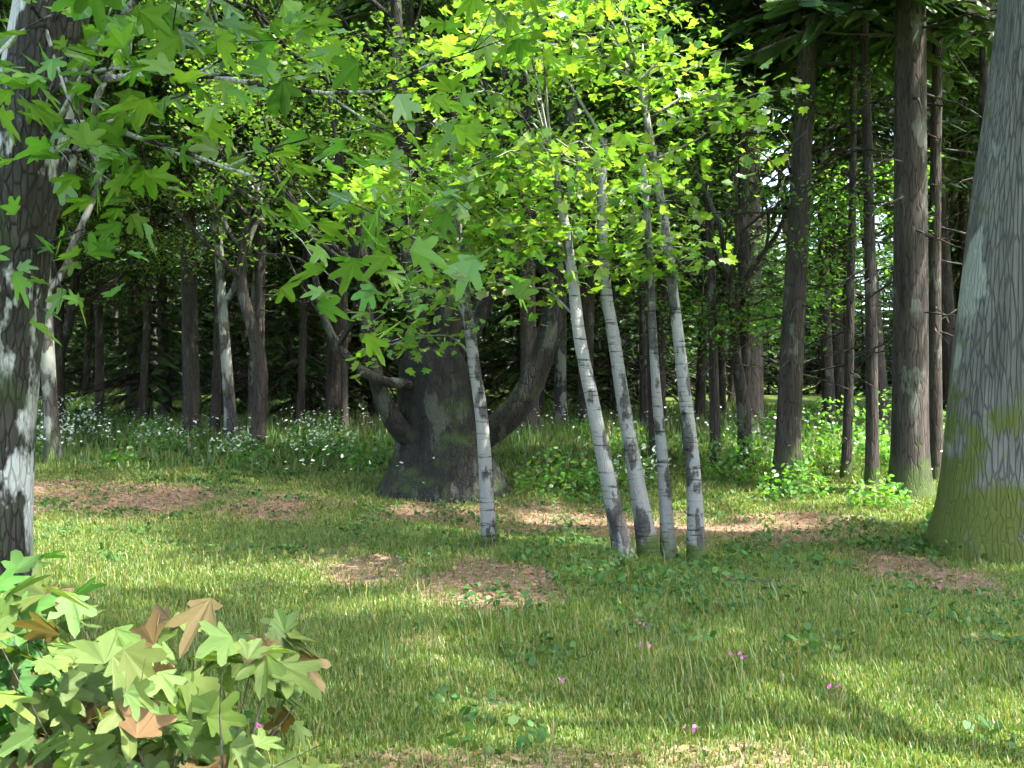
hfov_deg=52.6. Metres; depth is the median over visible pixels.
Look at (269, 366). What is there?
young fir
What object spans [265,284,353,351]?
fir
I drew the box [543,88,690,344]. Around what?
conifer
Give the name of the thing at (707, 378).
young fir
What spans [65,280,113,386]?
young fir
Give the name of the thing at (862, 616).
grass
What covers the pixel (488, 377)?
young fir
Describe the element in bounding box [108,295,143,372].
fir
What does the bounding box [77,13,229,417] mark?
conifer
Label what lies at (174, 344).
young fir
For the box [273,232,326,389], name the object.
conifer
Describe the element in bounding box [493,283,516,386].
young fir
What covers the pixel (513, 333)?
conifer
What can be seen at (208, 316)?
fir
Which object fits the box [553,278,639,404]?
young fir
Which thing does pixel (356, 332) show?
fir
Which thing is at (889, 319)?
fir
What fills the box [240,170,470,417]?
young fir
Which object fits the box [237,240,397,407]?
young fir
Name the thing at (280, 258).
conifer
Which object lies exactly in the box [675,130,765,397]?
conifer
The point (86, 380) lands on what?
conifer
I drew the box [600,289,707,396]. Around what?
young fir
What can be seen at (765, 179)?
sky
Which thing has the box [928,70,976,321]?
conifer
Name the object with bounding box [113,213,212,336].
conifer
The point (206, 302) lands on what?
fir
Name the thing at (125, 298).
conifer
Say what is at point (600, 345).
young fir
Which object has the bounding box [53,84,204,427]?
beech tree
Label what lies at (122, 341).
young fir
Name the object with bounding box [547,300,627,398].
young fir
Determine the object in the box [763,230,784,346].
fir
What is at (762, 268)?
conifer
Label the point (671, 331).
young fir
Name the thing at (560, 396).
tree
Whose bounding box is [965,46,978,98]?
conifer
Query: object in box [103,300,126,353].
fir
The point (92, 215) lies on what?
conifer
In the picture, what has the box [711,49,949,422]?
conifer
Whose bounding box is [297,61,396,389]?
conifer
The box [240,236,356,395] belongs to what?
young fir
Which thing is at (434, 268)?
conifer
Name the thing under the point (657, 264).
conifer
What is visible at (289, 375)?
young fir
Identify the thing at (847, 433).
conifer
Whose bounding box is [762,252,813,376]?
young fir
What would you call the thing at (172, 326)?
young fir
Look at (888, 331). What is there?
fir
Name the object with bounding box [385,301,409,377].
fir
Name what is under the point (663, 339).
conifer
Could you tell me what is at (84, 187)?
conifer
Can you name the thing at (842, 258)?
conifer
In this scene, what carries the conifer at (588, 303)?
on the terrain at (811, 396)
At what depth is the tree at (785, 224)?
34.82 m
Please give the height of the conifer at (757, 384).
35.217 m
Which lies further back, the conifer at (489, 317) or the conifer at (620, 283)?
the conifer at (489, 317)
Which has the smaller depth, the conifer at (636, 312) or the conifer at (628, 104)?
the conifer at (628, 104)
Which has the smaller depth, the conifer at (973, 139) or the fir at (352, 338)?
the conifer at (973, 139)
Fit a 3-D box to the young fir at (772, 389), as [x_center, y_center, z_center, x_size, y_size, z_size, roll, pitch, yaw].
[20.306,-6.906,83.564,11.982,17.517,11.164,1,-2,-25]
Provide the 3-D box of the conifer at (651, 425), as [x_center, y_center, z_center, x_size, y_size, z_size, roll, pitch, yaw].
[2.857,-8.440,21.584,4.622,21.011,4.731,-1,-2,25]
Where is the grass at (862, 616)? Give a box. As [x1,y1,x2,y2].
[0,394,1023,767]
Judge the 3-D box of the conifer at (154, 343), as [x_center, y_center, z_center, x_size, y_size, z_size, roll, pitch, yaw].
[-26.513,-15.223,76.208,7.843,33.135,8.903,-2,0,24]
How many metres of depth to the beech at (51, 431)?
21.29 m
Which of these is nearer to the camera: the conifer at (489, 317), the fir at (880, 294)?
the conifer at (489, 317)
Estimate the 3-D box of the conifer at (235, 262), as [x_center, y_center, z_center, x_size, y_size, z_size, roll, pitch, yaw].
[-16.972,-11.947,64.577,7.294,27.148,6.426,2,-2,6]
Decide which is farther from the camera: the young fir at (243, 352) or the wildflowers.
the young fir at (243, 352)
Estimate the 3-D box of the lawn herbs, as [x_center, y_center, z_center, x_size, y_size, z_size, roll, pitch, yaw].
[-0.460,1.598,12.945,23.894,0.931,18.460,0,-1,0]
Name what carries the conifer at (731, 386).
on the terrain at (811, 396)
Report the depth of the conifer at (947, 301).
35.61 m
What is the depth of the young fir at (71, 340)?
83.72 m
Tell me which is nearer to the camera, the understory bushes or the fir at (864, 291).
the understory bushes
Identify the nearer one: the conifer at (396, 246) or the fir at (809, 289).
the conifer at (396, 246)
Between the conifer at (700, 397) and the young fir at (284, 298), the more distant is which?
the young fir at (284, 298)
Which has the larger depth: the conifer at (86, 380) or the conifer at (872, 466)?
the conifer at (86, 380)
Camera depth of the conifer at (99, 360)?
39.21 m
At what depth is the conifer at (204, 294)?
68.88 m
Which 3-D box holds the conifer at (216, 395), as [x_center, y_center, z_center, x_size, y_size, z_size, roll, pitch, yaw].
[-8.397,-9.332,30.511,5.126,22.734,4.295,1,-2,-31]
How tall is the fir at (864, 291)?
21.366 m
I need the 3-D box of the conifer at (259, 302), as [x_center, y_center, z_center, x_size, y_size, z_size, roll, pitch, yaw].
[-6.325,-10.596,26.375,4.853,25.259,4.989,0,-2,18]
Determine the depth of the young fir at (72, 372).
75.77 m
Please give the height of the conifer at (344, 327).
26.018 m
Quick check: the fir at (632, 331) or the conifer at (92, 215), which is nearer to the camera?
the conifer at (92, 215)
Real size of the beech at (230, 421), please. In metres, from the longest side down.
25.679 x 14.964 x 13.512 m
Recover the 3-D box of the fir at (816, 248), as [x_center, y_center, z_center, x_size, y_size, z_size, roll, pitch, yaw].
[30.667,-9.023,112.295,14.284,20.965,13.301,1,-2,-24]
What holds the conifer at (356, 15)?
on the terrain at (811, 396)
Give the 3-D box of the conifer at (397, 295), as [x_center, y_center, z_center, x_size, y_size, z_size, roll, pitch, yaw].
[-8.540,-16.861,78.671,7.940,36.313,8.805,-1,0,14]
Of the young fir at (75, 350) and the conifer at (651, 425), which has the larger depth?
the young fir at (75, 350)
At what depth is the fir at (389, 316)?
107.77 m
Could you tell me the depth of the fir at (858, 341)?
102.58 m
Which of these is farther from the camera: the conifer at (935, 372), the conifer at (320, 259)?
the conifer at (320, 259)
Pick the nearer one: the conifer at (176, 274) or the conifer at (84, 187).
the conifer at (84, 187)
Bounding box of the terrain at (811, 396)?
[33,382,1023,767]
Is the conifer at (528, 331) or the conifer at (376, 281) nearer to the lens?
the conifer at (528, 331)
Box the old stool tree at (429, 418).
[127,0,724,503]
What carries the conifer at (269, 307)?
on the terrain at (811, 396)
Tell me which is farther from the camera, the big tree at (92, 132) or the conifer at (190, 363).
the conifer at (190, 363)
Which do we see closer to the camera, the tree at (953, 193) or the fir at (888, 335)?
the tree at (953, 193)
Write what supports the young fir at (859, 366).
on the terrain at (811, 396)
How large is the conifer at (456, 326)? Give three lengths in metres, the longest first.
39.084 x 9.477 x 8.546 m
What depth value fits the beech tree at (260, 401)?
25.24 m
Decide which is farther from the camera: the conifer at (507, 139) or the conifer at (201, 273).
the conifer at (201, 273)
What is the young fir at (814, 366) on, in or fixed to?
on the terrain at (811, 396)
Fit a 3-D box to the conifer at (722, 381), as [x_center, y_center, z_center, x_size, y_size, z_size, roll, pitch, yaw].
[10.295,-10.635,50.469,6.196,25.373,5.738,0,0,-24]
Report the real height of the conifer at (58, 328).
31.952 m
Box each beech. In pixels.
[0,0,418,462]
[83,0,432,444]
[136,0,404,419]
[166,0,577,298]
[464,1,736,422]
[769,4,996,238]
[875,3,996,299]
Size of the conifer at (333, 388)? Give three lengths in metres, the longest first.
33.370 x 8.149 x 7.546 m
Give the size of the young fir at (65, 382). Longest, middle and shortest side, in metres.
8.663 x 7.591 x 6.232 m
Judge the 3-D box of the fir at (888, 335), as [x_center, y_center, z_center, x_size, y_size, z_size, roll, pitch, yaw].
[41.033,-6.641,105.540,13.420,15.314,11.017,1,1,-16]
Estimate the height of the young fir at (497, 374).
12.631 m
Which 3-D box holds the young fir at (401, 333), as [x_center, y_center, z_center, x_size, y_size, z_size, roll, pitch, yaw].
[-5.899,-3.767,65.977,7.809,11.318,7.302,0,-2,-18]
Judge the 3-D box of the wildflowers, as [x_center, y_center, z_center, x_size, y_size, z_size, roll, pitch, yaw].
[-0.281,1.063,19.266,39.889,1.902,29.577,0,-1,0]
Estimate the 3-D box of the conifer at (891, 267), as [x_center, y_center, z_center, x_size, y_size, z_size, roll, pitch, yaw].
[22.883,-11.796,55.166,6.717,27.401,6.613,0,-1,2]
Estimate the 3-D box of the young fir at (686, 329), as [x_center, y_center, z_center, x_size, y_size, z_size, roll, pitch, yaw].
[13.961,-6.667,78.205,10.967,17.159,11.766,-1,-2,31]
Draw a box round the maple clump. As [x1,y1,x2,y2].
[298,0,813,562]
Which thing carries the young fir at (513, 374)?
on the terrain at (811, 396)
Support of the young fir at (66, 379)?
on the terrain at (811, 396)
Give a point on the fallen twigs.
(280, 583)
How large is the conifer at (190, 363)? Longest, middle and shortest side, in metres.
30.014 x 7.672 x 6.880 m
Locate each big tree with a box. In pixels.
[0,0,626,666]
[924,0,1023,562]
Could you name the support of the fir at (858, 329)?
on the terrain at (811, 396)
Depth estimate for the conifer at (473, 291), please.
64.87 m
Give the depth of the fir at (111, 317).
99.43 m
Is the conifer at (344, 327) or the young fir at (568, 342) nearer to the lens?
the conifer at (344, 327)
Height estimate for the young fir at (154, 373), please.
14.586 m
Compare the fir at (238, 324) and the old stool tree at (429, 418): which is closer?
the old stool tree at (429, 418)
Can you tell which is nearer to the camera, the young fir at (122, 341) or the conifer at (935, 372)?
the conifer at (935, 372)
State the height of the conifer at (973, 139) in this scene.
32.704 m
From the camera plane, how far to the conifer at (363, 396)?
65.55 m
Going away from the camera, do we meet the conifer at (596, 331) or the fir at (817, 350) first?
the conifer at (596, 331)
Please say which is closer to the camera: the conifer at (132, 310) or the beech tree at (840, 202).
the beech tree at (840, 202)
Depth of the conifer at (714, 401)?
19.88 m
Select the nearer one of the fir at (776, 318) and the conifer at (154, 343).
the conifer at (154, 343)
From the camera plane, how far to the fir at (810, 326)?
102.49 m
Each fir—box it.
[39,98,280,422]
[39,370,92,395]
[39,374,94,397]
[40,276,122,394]
[64,226,124,388]
[64,231,126,381]
[64,309,118,391]
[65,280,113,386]
[72,261,126,384]
[91,296,172,400]
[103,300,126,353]
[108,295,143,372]
[111,283,209,400]
[151,248,209,396]
[158,211,297,415]
[163,162,397,422]
[169,213,240,389]
[169,289,209,386]
[171,239,298,400]
[173,215,213,385]
[178,249,213,379]
[199,225,241,380]
[201,279,240,379]
[208,270,283,375]
[236,244,298,388]
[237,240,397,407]
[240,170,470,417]
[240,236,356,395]
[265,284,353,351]
[267,284,360,366]
[318,287,360,379]
[351,293,389,380]
[384,285,406,368]
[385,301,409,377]
[387,274,430,398]
[395,85,639,412]
[468,233,549,401]
[470,302,511,397]
[477,275,516,384]
[486,227,638,401]
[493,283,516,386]
[543,297,602,395]
[545,170,734,412]
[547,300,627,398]
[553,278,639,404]
[597,243,708,400]
[600,281,695,373]
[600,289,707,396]
[605,272,727,352]
[633,239,708,397]
[654,224,697,383]
[655,242,729,394]
[667,238,775,391]
[726,230,816,391]
[726,247,820,394]
[762,197,817,381]
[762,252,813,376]
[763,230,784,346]
[763,264,784,373]
[764,223,888,394]
[776,247,855,378]
[783,213,817,346]
[803,245,892,395]
[803,271,860,384]
[803,289,855,390]
[804,195,891,383]
[804,273,856,382]
[805,197,890,372]
[805,202,889,378]
[806,248,857,378]
[807,281,890,384]
[856,292,892,384]
[857,234,892,383]
[858,252,892,331]
[860,318,892,380]
[862,265,892,344]
[877,257,892,380]
[880,243,892,325]
[881,284,892,374]
[884,309,892,379]
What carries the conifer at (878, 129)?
on the terrain at (811, 396)
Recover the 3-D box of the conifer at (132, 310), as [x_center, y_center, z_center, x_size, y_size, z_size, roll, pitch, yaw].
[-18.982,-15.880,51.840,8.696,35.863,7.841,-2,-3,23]
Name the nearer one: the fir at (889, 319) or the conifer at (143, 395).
the conifer at (143, 395)
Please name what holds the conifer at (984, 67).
on the terrain at (811, 396)
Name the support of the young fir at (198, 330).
on the terrain at (811, 396)
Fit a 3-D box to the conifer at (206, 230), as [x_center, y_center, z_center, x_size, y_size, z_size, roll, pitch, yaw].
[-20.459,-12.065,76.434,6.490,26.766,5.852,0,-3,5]
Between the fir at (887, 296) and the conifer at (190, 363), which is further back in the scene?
the fir at (887, 296)
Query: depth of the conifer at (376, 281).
44.59 m
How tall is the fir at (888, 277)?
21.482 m
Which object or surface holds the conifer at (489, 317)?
on the terrain at (811, 396)
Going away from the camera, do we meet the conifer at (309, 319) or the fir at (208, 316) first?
the conifer at (309, 319)
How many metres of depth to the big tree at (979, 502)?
11.49 m
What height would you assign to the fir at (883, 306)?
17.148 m
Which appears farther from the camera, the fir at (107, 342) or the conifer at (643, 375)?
the fir at (107, 342)
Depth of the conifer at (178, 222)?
42.72 m
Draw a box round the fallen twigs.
[70,454,944,629]
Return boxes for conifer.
[0,0,153,436]
[0,2,154,429]
[61,22,127,240]
[61,60,166,415]
[64,184,141,400]
[65,191,207,397]
[77,10,179,420]
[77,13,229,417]
[79,169,180,365]
[82,0,278,442]
[84,170,139,378]
[101,1,203,427]
[111,13,175,413]
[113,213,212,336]
[116,1,282,419]
[118,199,204,388]
[122,91,208,391]
[130,9,317,435]
[146,0,348,411]
[173,193,267,353]
[178,130,290,402]
[195,3,276,406]
[199,132,266,341]
[227,145,281,376]
[237,2,390,429]
[239,232,299,366]
[242,0,429,423]
[246,0,439,428]
[249,175,382,417]
[264,0,559,327]
[265,158,401,339]
[266,230,317,394]
[268,148,385,285]
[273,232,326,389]
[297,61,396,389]
[306,36,483,417]
[320,181,403,401]
[355,75,506,328]
[375,14,507,308]
[382,33,402,391]
[384,234,404,302]
[388,68,494,315]
[404,55,501,305]
[427,0,476,378]
[446,0,567,433]
[470,12,561,268]
[471,67,569,342]
[480,2,734,423]
[484,37,562,365]
[485,55,596,417]
[485,212,514,385]
[506,272,516,382]
[542,17,737,431]
[542,117,677,414]
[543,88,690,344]
[545,0,712,457]
[558,1,968,443]
[559,52,737,419]
[561,0,878,469]
[564,0,735,459]
[567,98,638,401]
[587,0,995,488]
[599,0,836,459]
[599,254,633,346]
[619,168,698,391]
[634,117,775,420]
[635,289,638,344]
[668,119,783,416]
[671,69,782,356]
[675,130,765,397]
[681,150,783,394]
[688,0,997,498]
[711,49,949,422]
[715,73,928,425]
[720,137,778,402]
[729,0,977,484]
[729,0,985,478]
[761,44,978,434]
[768,57,883,349]
[812,0,993,480]
[856,64,973,293]
[871,5,996,293]
[874,62,974,312]
[885,9,995,424]
[928,0,994,326]
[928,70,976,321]
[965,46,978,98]
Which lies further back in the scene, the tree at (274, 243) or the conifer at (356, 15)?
the tree at (274, 243)
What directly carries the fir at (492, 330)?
on the terrain at (811, 396)
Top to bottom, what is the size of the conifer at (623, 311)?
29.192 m
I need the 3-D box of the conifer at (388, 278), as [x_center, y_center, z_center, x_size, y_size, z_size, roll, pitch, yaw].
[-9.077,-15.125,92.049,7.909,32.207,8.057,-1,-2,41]
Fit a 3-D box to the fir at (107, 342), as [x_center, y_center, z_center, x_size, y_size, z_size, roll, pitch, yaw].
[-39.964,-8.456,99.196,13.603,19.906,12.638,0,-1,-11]
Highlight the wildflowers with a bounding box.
[36,396,945,732]
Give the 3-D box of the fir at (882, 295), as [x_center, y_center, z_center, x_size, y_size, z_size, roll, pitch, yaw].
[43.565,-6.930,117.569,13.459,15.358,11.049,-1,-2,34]
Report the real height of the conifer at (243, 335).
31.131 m
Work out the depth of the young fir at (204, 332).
88.76 m
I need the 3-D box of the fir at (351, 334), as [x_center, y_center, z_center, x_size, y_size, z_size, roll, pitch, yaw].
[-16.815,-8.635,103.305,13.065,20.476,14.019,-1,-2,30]
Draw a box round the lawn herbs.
[33,449,1023,766]
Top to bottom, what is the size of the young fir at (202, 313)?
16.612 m
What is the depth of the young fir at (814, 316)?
85.51 m
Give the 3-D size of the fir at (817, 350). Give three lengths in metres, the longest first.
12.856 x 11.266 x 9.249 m
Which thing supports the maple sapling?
on the terrain at (811, 396)
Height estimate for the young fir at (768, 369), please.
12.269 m
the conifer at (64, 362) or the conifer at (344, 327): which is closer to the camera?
the conifer at (344, 327)
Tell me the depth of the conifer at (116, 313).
93.78 m
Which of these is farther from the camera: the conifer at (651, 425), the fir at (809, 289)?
the fir at (809, 289)
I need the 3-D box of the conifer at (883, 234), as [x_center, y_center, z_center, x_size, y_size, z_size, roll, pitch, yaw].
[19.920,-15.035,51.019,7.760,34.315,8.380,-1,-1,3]
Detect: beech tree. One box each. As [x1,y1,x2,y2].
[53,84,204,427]
[67,0,425,445]
[584,0,943,468]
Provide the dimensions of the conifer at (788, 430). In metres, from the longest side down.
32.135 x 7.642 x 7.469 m
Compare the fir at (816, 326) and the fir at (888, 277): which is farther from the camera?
the fir at (888, 277)
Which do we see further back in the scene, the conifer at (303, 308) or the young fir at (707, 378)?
the young fir at (707, 378)
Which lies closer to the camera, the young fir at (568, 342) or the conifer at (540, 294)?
the conifer at (540, 294)
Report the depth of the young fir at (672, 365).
73.25 m
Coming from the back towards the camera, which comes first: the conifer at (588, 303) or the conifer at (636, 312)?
the conifer at (636, 312)
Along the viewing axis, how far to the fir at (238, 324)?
101.37 m
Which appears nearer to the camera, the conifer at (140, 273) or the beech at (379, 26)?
the beech at (379, 26)
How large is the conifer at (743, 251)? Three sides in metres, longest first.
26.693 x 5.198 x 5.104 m
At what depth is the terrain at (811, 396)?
11.00 m
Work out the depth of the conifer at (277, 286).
80.73 m
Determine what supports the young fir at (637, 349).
on the terrain at (811, 396)
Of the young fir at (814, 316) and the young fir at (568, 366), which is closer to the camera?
the young fir at (568, 366)
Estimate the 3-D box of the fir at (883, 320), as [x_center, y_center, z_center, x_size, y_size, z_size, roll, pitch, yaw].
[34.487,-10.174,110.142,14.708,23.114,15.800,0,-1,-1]
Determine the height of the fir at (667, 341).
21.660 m
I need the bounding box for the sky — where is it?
[180,12,976,338]
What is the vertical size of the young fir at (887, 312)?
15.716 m
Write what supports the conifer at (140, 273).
on the terrain at (811, 396)
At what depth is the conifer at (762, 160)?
58.01 m
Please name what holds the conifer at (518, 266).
on the terrain at (811, 396)
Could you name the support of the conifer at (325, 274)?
on the terrain at (811, 396)
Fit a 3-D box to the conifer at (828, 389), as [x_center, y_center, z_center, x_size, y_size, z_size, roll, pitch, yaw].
[10.320,-11.868,34.978,6.776,27.649,6.814,0,-1,5]
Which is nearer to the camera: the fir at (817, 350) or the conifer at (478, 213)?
the conifer at (478, 213)
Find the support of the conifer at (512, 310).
on the terrain at (811, 396)
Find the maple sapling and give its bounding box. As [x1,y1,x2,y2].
[0,550,341,767]
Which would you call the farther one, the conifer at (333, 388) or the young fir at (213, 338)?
the young fir at (213, 338)
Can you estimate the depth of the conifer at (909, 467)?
16.71 m
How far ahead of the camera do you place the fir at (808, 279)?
111.94 m
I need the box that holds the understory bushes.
[35,387,945,532]
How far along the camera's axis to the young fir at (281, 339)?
93.85 m

